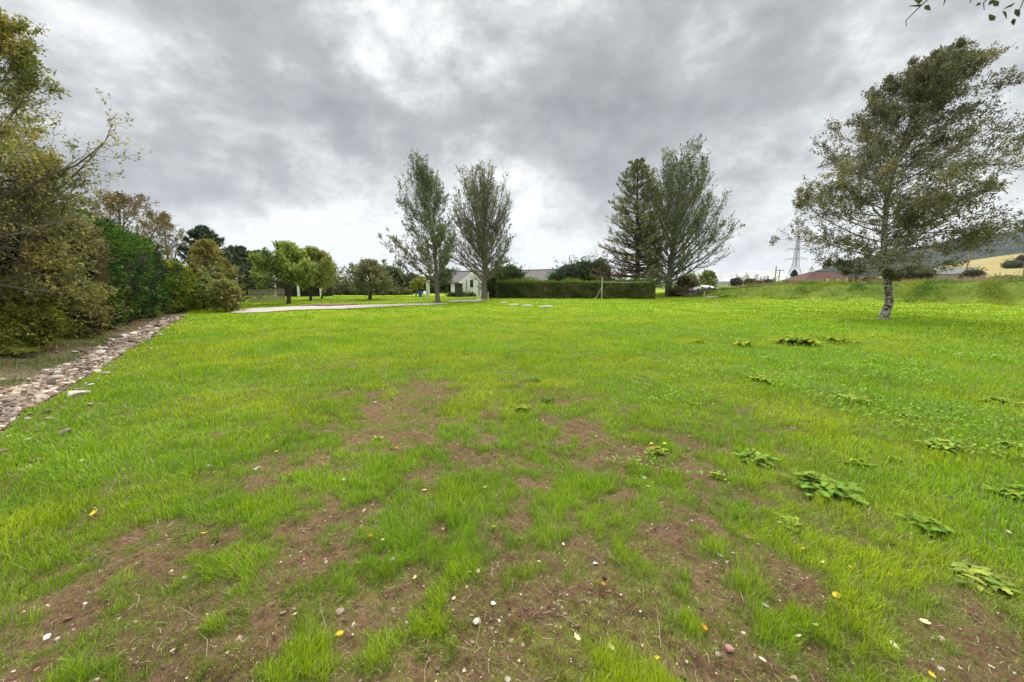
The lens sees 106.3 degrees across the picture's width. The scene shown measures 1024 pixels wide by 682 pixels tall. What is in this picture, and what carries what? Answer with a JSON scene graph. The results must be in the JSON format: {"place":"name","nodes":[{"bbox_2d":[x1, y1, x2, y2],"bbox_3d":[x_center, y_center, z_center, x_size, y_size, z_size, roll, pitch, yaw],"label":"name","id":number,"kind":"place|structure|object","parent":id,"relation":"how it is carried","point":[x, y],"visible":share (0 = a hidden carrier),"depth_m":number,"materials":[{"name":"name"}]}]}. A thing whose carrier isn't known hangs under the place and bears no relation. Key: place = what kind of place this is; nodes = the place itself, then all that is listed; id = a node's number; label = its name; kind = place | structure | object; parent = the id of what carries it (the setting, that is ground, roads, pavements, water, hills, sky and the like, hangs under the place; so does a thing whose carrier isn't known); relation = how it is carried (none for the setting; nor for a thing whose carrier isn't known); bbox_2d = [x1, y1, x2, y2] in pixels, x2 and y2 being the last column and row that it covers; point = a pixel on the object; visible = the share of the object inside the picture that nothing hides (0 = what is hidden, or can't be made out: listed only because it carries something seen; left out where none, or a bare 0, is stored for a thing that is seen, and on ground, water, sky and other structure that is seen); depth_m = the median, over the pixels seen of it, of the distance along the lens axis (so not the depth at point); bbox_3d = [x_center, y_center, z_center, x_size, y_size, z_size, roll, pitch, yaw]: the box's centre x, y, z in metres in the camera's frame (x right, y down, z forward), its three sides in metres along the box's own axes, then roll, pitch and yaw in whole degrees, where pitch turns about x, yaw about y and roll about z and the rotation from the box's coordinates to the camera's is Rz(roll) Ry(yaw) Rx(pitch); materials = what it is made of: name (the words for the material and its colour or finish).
{"place":"outdoors","nodes":[
{"label":"outdoors","id":0,"kind":"place"},
{"bbox_2d":[0,312,174,386],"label":"verge grass","id":1,"kind":"structure","parent":0,"point":[49,362],"depth_m":8.20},
{"bbox_2d":[301,303,356,305],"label":"dirt track","id":2,"kind":"structure","parent":0,"point":[329,304],"depth_m":26.85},
{"bbox_2d":[232,303,447,312],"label":"gravel track","id":3,"kind":"structure","parent":0,"point":[304,308],"depth_m":23.90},
{"bbox_2d":[450,298,482,301],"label":"house path","id":4,"kind":"structure","parent":0,"point":[476,300],"depth_m":34.87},
{"bbox_2d":[237,280,782,283],"bbox_3d":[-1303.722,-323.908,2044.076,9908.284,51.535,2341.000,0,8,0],"label":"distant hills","id":5,"kind":"structure","parent":0,"point":[722,282],"depth_m":1411.24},
{"bbox_2d":[0,282,1023,681],"bbox_3d":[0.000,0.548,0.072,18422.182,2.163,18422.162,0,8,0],"label":"ground","id":6,"kind":"structure","parent":0,"point":[494,612],"depth_m":2.34,"materials":[{"name":"soil"}]},
{"bbox_2d":[42,633,50,640],"bbox_3d":[-2.046,1.303,1.690,0.035,0.015,0.026,7,11,38],"label":"stone","id":7,"kind":"object","parent":6,"relation":"on","point":[47,636],"visible":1,"depth_m":1.69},
{"bbox_2d":[0,261,97,358],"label":"shrub","id":8,"kind":"object","parent":6,"relation":"on","point":[23,327],"visible":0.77,"depth_m":8.18,"materials":[{"name":"green plant"}]},
{"bbox_2d":[0,203,118,307],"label":"shrub","id":9,"kind":"object","parent":6,"relation":"on","point":[91,273],"visible":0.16,"depth_m":9.30,"materials":[{"name":"green plant"}]},
{"bbox_2d":[0,157,125,321],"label":"deciduous tree","id":10,"kind":"object","parent":6,"relation":"on","point":[70,274],"visible":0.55,"depth_m":8.36,"materials":[{"name":"green plant"}]},
{"bbox_2d":[0,6,151,305],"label":"deciduous tree","id":11,"kind":"object","parent":6,"relation":"on","point":[24,81],"visible":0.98,"depth_m":7.55,"materials":[{"name":"green plant"}]},
{"bbox_2d":[66,390,90,397],"bbox_3d":[-5.971,0.726,5.291,0.242,0.098,0.234,7,11,37],"label":"boulder","id":12,"kind":"object","parent":6,"relation":"on","point":[77,392],"visible":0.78,"depth_m":5.22,"materials":[{"name":"stone"}]},
{"bbox_2d":[1,187,181,329],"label":"conifer hedge","id":13,"kind":"object","parent":6,"relation":"on","point":[139,269],"visible":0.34,"depth_m":14.28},
{"bbox_2d":[52,267,131,338],"bbox_3d":[-12.360,-1.228,10.745,2.546,2.946,2.435,0,8,0],"label":"shrub","id":14,"kind":"object","parent":6,"relation":"on","point":[99,318],"visible":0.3,"depth_m":10.64,"materials":[{"name":"green plant"}]},
{"bbox_2d":[0,315,194,472],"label":"gravel strip","id":15,"kind":"object","parent":6,"relation":"on","point":[14,400],"visible":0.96,"depth_m":6.46,"materials":[{"name":"gravel"}]},
{"bbox_2d":[49,374,65,378],"bbox_3d":[-7.402,0.606,6.240,0.202,0.112,0.174,0,8,0],"label":"boulder","id":16,"kind":"object","parent":15,"relation":"on","point":[59,376],"visible":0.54,"depth_m":6.22,"materials":[{"name":"stone"}]},
{"bbox_2d":[75,187,179,255],"bbox_3d":[-18.991,-4.467,19.193,3.956,6.116,3.873,6,11,36],"label":"deciduous tree","id":17,"kind":"object","parent":6,"relation":"on","point":[122,202],"visible":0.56,"depth_m":18.76,"materials":[{"name":"brown plant"}]},
{"bbox_2d":[137,209,189,264],"bbox_3d":[-23.528,-5.665,26.477,4.088,6.619,4.210,0,8,0],"label":"deciduous tree","id":18,"kind":"object","parent":6,"relation":"on","point":[166,222],"visible":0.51,"depth_m":25.99,"materials":[{"name":"brown plant"}]},
{"bbox_2d":[158,252,203,313],"bbox_3d":[-18.925,-2.985,20.489,3.744,3.653,4.874,0,8,0],"label":"conifer hedge","id":19,"kind":"object","parent":6,"relation":"on","point":[181,293],"visible":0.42,"depth_m":20.44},
{"bbox_2d":[195,274,214,308],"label":"conifer hedge","id":20,"kind":"object","parent":6,"relation":"on","point":[207,305],"visible":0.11,"depth_m":23.36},
{"bbox_2d":[173,224,251,296],"bbox_3d":[-21.208,-5.193,26.650,4.752,5.642,4.920,-7,11,-39],"label":"conifer tree","id":21,"kind":"object","parent":6,"relation":"on","point":[199,232],"visible":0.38,"depth_m":25.97,"materials":[{"name":"green plant"}]},
{"bbox_2d":[183,238,244,307],"bbox_3d":[-18.742,-4.257,24.181,3.274,4.466,3.089,0,8,0],"label":"tree","id":22,"kind":"object","parent":6,"relation":"on","point":[210,249],"visible":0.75,"depth_m":23.71,"materials":[{"name":"green plant"}]},
{"bbox_2d":[185,256,268,311],"bbox_3d":[-16.184,-3.136,21.806,3.690,3.418,4.719,-8,12,-44],"label":"bush","id":23,"kind":"object","parent":6,"relation":"on","point":[221,290],"visible":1,"depth_m":21.05,"materials":[{"name":"green plant"}]},
{"bbox_2d":[213,245,268,301],"bbox_3d":[-23.420,-5.883,33.584,4.558,5.036,4.512,0,8,0],"label":"conifer tree","id":24,"kind":"object","parent":6,"relation":"on","point":[240,250],"visible":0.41,"depth_m":33.05,"materials":[{"name":"green plant"}]},
{"bbox_2d":[247,249,278,298],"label":"conifer tree","id":25,"kind":"object","parent":6,"relation":"on","point":[267,282],"visible":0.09,"depth_m":39.27,"materials":[{"name":"green plant"}]},
{"bbox_2d":[248,288,285,301],"bbox_3d":[-20.343,-3.796,31.935,2.586,1.169,0.080,-5,10,-30],"label":"paling fence","id":26,"kind":"object","parent":6,"relation":"on","point":[270,295],"visible":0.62,"depth_m":31.96,"materials":[{"name":"grey wood"}]},
{"bbox_2d":[245,240,318,303],"bbox_3d":[-16.733,-5.069,28.281,4.620,4.776,4.555,-6,11,-36],"label":"deciduous tree","id":27,"kind":"object","parent":6,"relation":"on","point":[288,260],"visible":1,"depth_m":27.69,"materials":[{"name":"green plant"}]},
{"bbox_2d":[264,279,332,296],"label":"hedge","id":28,"kind":"object","parent":6,"relation":"on","point":[295,290],"visible":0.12,"depth_m":46.66,"materials":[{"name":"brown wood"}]},
{"bbox_2d":[297,246,336,300],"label":"deciduous tree","id":29,"kind":"object","parent":6,"relation":"on","point":[316,254],"visible":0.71,"depth_m":34.83,"materials":[{"name":"green plant"}]},
{"bbox_2d":[309,251,339,297],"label":"deciduous tree","id":30,"kind":"object","parent":6,"relation":"on","point":[320,287],"visible":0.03,"depth_m":39.36,"materials":[{"name":"green plant"}]},
{"bbox_2d":[335,608,343,615],"bbox_3d":[-0.819,1.290,1.829,0.040,0.023,0.042,0,8,0],"label":"stone","id":31,"kind":"object","parent":6,"relation":"on","point":[341,610],"visible":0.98,"depth_m":1.82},
{"bbox_2d":[332,276,354,294],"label":"bush","id":32,"kind":"object","parent":6,"relation":"on","point":[339,289],"visible":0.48,"depth_m":52.90,"materials":[{"name":"green plant"}]},
{"bbox_2d":[338,275,367,294],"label":"bush","id":33,"kind":"object","parent":6,"relation":"on","point":[353,290],"visible":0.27,"depth_m":53.02,"materials":[{"name":"green plant"}]},
{"bbox_2d":[333,257,392,299],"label":"deciduous tree","id":34,"kind":"object","parent":6,"relation":"on","point":[371,269],"visible":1,"depth_m":35.85,"materials":[{"name":"green plant"}]},
{"bbox_2d":[366,274,408,295],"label":"bush","id":35,"kind":"object","parent":6,"relation":"on","point":[378,293],"visible":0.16,"depth_m":53.15,"materials":[{"name":"green plant"}]},
{"bbox_2d":[367,255,413,286],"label":"tree","id":36,"kind":"object","parent":6,"relation":"on","point":[399,275],"visible":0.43,"depth_m":60.13,"materials":[{"name":"green plant"}]},
{"bbox_2d":[376,279,416,294],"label":"bush","id":37,"kind":"object","parent":6,"relation":"on","point":[397,289],"visible":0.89,"depth_m":53.28,"materials":[{"name":"green plant"}]},
{"bbox_2d":[403,268,421,292],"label":"tree","id":38,"kind":"object","parent":6,"relation":"on","point":[409,278],"visible":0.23,"depth_m":61.73,"materials":[{"name":"green plant"}]},
{"bbox_2d":[409,277,426,296],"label":"sapling","id":39,"kind":"object","parent":6,"relation":"on","point":[417,283],"visible":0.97,"depth_m":45.23,"materials":[{"name":"green plant"}]},
{"bbox_2d":[377,147,460,302],"bbox_3d":[-6.996,-9.094,30.514,6.070,12.261,6.244,-6,10,-33],"label":"poplar tree","id":40,"kind":"object","parent":6,"relation":"on","point":[426,182],"visible":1,"depth_m":30.12,"materials":[{"name":"green plant"}]},
{"bbox_2d":[415,272,440,292],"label":"tree","id":41,"kind":"object","parent":6,"relation":"on","point":[432,288],"visible":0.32,"depth_m":63.38,"materials":[{"name":"green plant"}]},
{"bbox_2d":[426,281,429,295],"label":"gate pillar","id":42,"kind":"structure","parent":6,"relation":"on","point":[427,289],"depth_m":47.42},
{"bbox_2d":[429,267,459,292],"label":"tree","id":43,"kind":"object","parent":6,"relation":"on","point":[443,286],"visible":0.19,"depth_m":64.99,"materials":[{"name":"green plant"}]},
{"bbox_2d":[444,287,454,296],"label":"shrub","id":44,"kind":"object","parent":6,"relation":"on","point":[451,294],"visible":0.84,"depth_m":46.40,"materials":[{"name":"green plant"}]},
{"bbox_2d":[454,283,462,296],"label":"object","id":45,"kind":"structure","parent":6,"relation":"on","point":[458,289],"depth_m":45.68,"materials":[{"name":"wood"}]},
{"bbox_2d":[456,285,460,295],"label":"door","id":46,"kind":"structure","parent":45,"relation":"in","point":[458,287],"depth_m":45.66,"materials":[{"name":"green wood"}]},
{"bbox_2d":[451,271,482,295],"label":"house","id":47,"kind":"structure","parent":6,"relation":"on","point":[466,280],"depth_m":49.91,"materials":[{"name":"paint"}]},
{"bbox_2d":[464,289,476,296],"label":"shrub","id":48,"kind":"object","parent":6,"relation":"on","point":[469,293],"visible":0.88,"depth_m":46.38,"materials":[{"name":"green plant"}]},
{"bbox_2d":[443,159,516,298],"bbox_3d":[-3.187,-10.659,37.587,7.313,13.160,8.629,0,8,0],"label":"poplar tree","id":49,"kind":"object","parent":6,"relation":"on","point":[478,203],"visible":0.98,"depth_m":36.19,"materials":[{"name":"green plant"}]},
{"bbox_2d":[478,260,529,297],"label":"shrub","id":50,"kind":"object","parent":6,"relation":"on","point":[508,271],"visible":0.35,"depth_m":41.42,"materials":[{"name":"green plant"}]},
{"bbox_2d":[3,358,1016,681],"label":"soil pebbles","id":51,"kind":"object","parent":6,"relation":"on","point":[507,678],"visible":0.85,"depth_m":1.82,"materials":[{"name":"stone"}]},
{"bbox_2d":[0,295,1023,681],"bbox_3d":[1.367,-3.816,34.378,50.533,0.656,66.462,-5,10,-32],"label":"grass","id":52,"kind":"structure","parent":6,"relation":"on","point":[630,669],"depth_m":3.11,"materials":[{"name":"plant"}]},
{"bbox_2d":[511,405,529,411],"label":"weed plant","id":53,"kind":"object","parent":6,"relation":"on","point":[519,407],"visible":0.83,"depth_m":4.75,"materials":[{"name":"green plant"}]},
{"bbox_2d":[521,269,555,280],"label":"house","id":54,"kind":"structure","parent":6,"relation":"on","point":[540,274],"depth_m":61.32,"materials":[{"name":"grey stone"}]},
{"bbox_2d":[539,397,555,403],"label":"weed plant","id":55,"kind":"object","parent":6,"relation":"on","point":[546,399],"visible":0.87,"depth_m":5.04,"materials":[{"name":"green plant"}]},
{"bbox_2d":[495,277,655,298],"bbox_3d":[6.582,-5.521,40.136,16.725,2.529,1.870,0,8,0],"label":"clipped hedge","id":56,"kind":"object","parent":6,"relation":"on","point":[532,288],"visible":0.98,"depth_m":39.64,"materials":[{"name":"green plant"}]},
{"bbox_2d":[546,251,615,281],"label":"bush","id":57,"kind":"object","parent":6,"relation":"on","point":[579,270],"visible":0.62,"depth_m":50.69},
{"bbox_2d":[587,157,674,288],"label":"spruce tree","id":58,"kind":"object","parent":6,"relation":"on","point":[637,165],"visible":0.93,"depth_m":44.37,"materials":[{"name":"green plant"}]},
{"bbox_2d":[644,442,667,453],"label":"dandelion plant","id":59,"kind":"object","parent":6,"relation":"on","point":[656,449],"visible":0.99,"depth_m":3.54,"materials":[{"name":"green plant"}]},
{"bbox_2d":[666,282,692,296],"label":"bush","id":60,"kind":"object","parent":6,"relation":"on","point":[674,291],"visible":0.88,"depth_m":46.15,"materials":[{"name":"green plant"}]},
{"bbox_2d":[624,134,745,296],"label":"spreading tree","id":61,"kind":"object","parent":6,"relation":"on","point":[678,216],"visible":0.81,"depth_m":44.67,"materials":[{"name":"green plant"}]},
{"bbox_2d":[673,273,696,287],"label":"bush","id":62,"kind":"object","parent":6,"relation":"on","point":[685,279],"visible":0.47,"depth_m":48.83,"materials":[{"name":"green plant"}]},
{"bbox_2d":[684,271,701,283],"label":"bush","id":63,"kind":"object","parent":6,"relation":"on","point":[694,276],"visible":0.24,"depth_m":58.58,"materials":[{"name":"green plant"}]},
{"bbox_2d":[684,276,704,292],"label":"bush","id":64,"kind":"object","parent":6,"relation":"on","point":[692,282],"visible":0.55,"depth_m":47.88,"materials":[{"name":"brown plant"}]},
{"bbox_2d":[677,285,715,296],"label":"debris heap","id":65,"kind":"object","parent":6,"relation":"on","point":[695,289],"visible":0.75,"depth_m":45.76,"materials":[{"name":"grey plant"}]},
{"bbox_2d":[698,269,718,288],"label":"tree","id":66,"kind":"object","parent":6,"relation":"on","point":[706,278],"visible":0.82,"depth_m":60.60,"materials":[{"name":"green plant"}]},
{"bbox_2d":[708,470,726,479],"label":"weed plant","id":67,"kind":"object","parent":6,"relation":"on","point":[718,474],"visible":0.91,"depth_m":3.11,"materials":[{"name":"green plant"}]},
{"bbox_2d":[725,644,734,651],"bbox_3d":[0.934,1.318,1.650,0.033,0.013,0.032,0,8,0],"label":"stone","id":68,"kind":"object","parent":6,"relation":"on","point":[729,647],"visible":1,"depth_m":1.64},
{"bbox_2d":[727,275,744,286],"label":"bush","id":69,"kind":"object","parent":6,"relation":"on","point":[734,281],"visible":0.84,"depth_m":147.24,"materials":[{"name":"green plant"}]},
{"bbox_2d":[726,340,753,345],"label":"weed plant","id":70,"kind":"object","parent":6,"relation":"on","point":[740,342],"visible":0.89,"depth_m":9.68,"materials":[{"name":"green plant"}]},
{"bbox_2d":[737,272,761,284],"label":"bush","id":71,"kind":"object","parent":6,"relation":"on","point":[748,279],"visible":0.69,"depth_m":127.68,"materials":[{"name":"green plant"}]},
{"bbox_2d":[731,447,780,467],"bbox_3d":[2.128,1.018,3.391,0.319,0.080,0.346,-5,10,-29],"label":"weed plant","id":72,"kind":"object","parent":6,"relation":"on","point":[759,455],"visible":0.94,"depth_m":3.36,"materials":[{"name":"green plant"}]},
{"bbox_2d":[745,375,778,384],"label":"weed plant","id":73,"kind":"object","parent":6,"relation":"on","point":[765,378],"visible":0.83,"depth_m":6.10,"materials":[{"name":"green plant"}]},
{"bbox_2d":[763,276,777,283],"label":"bush","id":74,"kind":"object","parent":6,"relation":"on","point":[768,280],"visible":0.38,"depth_m":137.66,"materials":[{"name":"green plant"}]},
{"bbox_2d":[774,512,802,531],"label":"weed plant","id":75,"kind":"object","parent":6,"relation":"on","point":[794,521],"visible":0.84,"depth_m":2.47,"materials":[{"name":"green plant"}]},
{"bbox_2d":[790,270,797,276],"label":"conifer","id":76,"kind":"object","parent":6,"relation":"on","point":[794,273],"visible":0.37,"depth_m":117.93,"materials":[{"name":"green plant"}]},
{"bbox_2d":[769,335,820,345],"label":"weed plant","id":77,"kind":"object","parent":6,"relation":"on","point":[792,339],"visible":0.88,"depth_m":9.82,"materials":[{"name":"green plant"}]},
{"bbox_2d":[785,233,806,278],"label":"electricity pylon","id":78,"kind":"object","parent":6,"relation":"on","point":[795,257],"visible":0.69,"depth_m":332.04,"materials":[{"name":"metal"}]},
{"bbox_2d":[601,308,1023,482],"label":"ground cover","id":79,"kind":"object","parent":6,"relation":"on","point":[917,407],"visible":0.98,"depth_m":6.27,"materials":[{"name":"green plant"}]},
{"bbox_2d":[781,267,850,282],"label":"house","id":80,"kind":"structure","parent":6,"relation":"on","point":[817,275],"depth_m":91.12,"materials":[{"name":"brown tile"}]},
{"bbox_2d":[778,470,868,510],"bbox_3d":[2.350,1.085,2.931,0.554,0.097,0.476,5,10,28],"label":"weed plant","id":81,"kind":"object","parent":6,"relation":"on","point":[822,484],"visible":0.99,"depth_m":2.87,"materials":[{"name":"green plant"}]},
{"bbox_2d":[655,278,1023,305],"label":"bank grass","id":82,"kind":"structure","parent":6,"relation":"on","point":[925,283],"depth_m":32.82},
{"bbox_2d":[823,337,862,344],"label":"weed plant","id":83,"kind":"object","parent":6,"relation":"on","point":[837,340],"visible":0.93,"depth_m":10.21,"materials":[{"name":"green plant"}]},
{"bbox_2d":[837,393,872,400],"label":"weed plant","id":84,"kind":"object","parent":6,"relation":"on","point":[856,397],"visible":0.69,"depth_m":5.12,"materials":[{"name":"green plant"}]},
{"bbox_2d":[842,458,876,468],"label":"weed plant","id":85,"kind":"object","parent":6,"relation":"on","point":[862,461],"visible":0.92,"depth_m":3.27,"materials":[{"name":"green plant"}]},
{"bbox_2d":[769,35,1023,319],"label":"birch tree","id":86,"kind":"object","parent":6,"relation":"on","point":[935,77],"visible":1,"depth_m":15.33,"materials":[{"name":"green plant"}]},
{"bbox_2d":[893,411,927,418],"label":"weed plant","id":87,"kind":"object","parent":6,"relation":"on","point":[913,414],"visible":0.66,"depth_m":4.54,"materials":[{"name":"green plant"}]},
{"bbox_2d":[893,264,939,280],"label":"bush","id":88,"kind":"object","parent":6,"relation":"on","point":[918,274],"visible":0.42,"depth_m":71.71,"materials":[{"name":"green plant"}]},
{"bbox_2d":[893,511,955,535],"bbox_3d":[2.661,1.168,2.462,0.247,0.055,0.250,0,8,0],"label":"weed plant","id":89,"kind":"object","parent":6,"relation":"on","point":[936,525],"visible":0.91,"depth_m":2.44,"materials":[{"name":"green plant"}]},
{"bbox_2d":[914,437,968,452],"bbox_3d":[4.102,0.987,3.668,0.409,0.080,0.305,-3,9,-18],"label":"weed plant","id":90,"kind":"object","parent":6,"relation":"on","point":[931,442],"visible":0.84,"depth_m":3.65,"materials":[{"name":"green plant"}]},
{"bbox_2d":[934,268,986,280],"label":"stone barn","id":91,"kind":"structure","parent":6,"relation":"on","point":[948,274],"depth_m":122.05,"materials":[{"name":"stone"}]},
{"bbox_2d":[905,0,1023,42],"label":"overhanging tree","id":92,"kind":"object","parent":6,"relation":"on","point":[991,17],"visible":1,"depth_m":2.38,"materials":[{"name":"green plant"}]},
{"bbox_2d":[956,265,991,278],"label":"bush","id":93,"kind":"object","parent":6,"relation":"on","point":[972,273],"visible":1,"depth_m":68.42,"materials":[{"name":"green plant"}]},
{"bbox_2d":[946,561,1022,594],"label":"weed plant","id":94,"kind":"object","parent":6,"relation":"on","point":[976,573],"visible":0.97,"depth_m":2.00,"materials":[{"name":"green plant"}]},
{"bbox_2d":[979,395,1023,403],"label":"weed plant","id":95,"kind":"object","parent":6,"relation":"on","point":[993,399],"visible":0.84,"depth_m":5.15,"materials":[{"name":"green plant"}]},
{"bbox_2d":[980,481,1023,503],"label":"weed plant","id":96,"kind":"object","parent":6,"relation":"on","point":[1015,493],"visible":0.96,"depth_m":2.83,"materials":[{"name":"green plant"}]},
{"bbox_2d":[986,272,1023,279],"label":"bush","id":97,"kind":"object","parent":6,"relation":"on","point":[1005,275],"visible":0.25,"depth_m":33.10,"materials":[{"name":"green plant"}]},
{"bbox_2d":[995,440,1023,449],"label":"weed plant","id":98,"kind":"object","parent":6,"relation":"on","point":[1013,444],"visible":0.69,"depth_m":3.67,"materials":[{"name":"green plant"}]},
{"bbox_2d":[0,0,1023,281],"label":"sky","id":99,"kind":"structure","parent":0,"point":[262,122],"materials":[{"name":"grey"}]},
{"bbox_2d":[2,355,1023,681],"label":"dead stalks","id":100,"kind":"object","parent":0,"point":[518,593],"visible":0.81,"depth_m":1.81,"materials":[{"name":"beige plant"}]},
{"bbox_2d":[712,275,1023,288],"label":"dry grass","id":101,"kind":"structure","parent":0,"point":[907,280],"depth_m":37.10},
{"bbox_2d":[935,253,1023,277],"bbox_3d":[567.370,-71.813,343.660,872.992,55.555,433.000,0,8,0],"label":"field hill","id":102,"kind":"structure","parent":0,"point":[992,265],"depth_m":261.16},
{"bbox_2d":[1000,257,1023,268],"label":"bush","id":103,"kind":"object","parent":102,"relation":"on","point":[1014,263],"visible":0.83,"depth_m":194.89,"materials":[{"name":"green plant"}]},
{"bbox_2d":[1013,253,1023,261],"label":"bush","id":104,"kind":"object","parent":102,"relation":"on","point":[1020,257],"visible":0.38,"depth_m":200.21,"materials":[{"name":"green plant"}]},
{"bbox_3d":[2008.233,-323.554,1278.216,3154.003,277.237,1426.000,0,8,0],"label":"wooded hill","id":105,"kind":"structure","parent":0,"visible":0},
{"bbox_2d":[816,230,1023,277],"bbox_3d":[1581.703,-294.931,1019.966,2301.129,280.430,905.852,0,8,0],"label":"hillside wood","id":106,"kind":"object","parent":105,"relation":"on","point":[1011,247],"visible":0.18,"depth_m":914.68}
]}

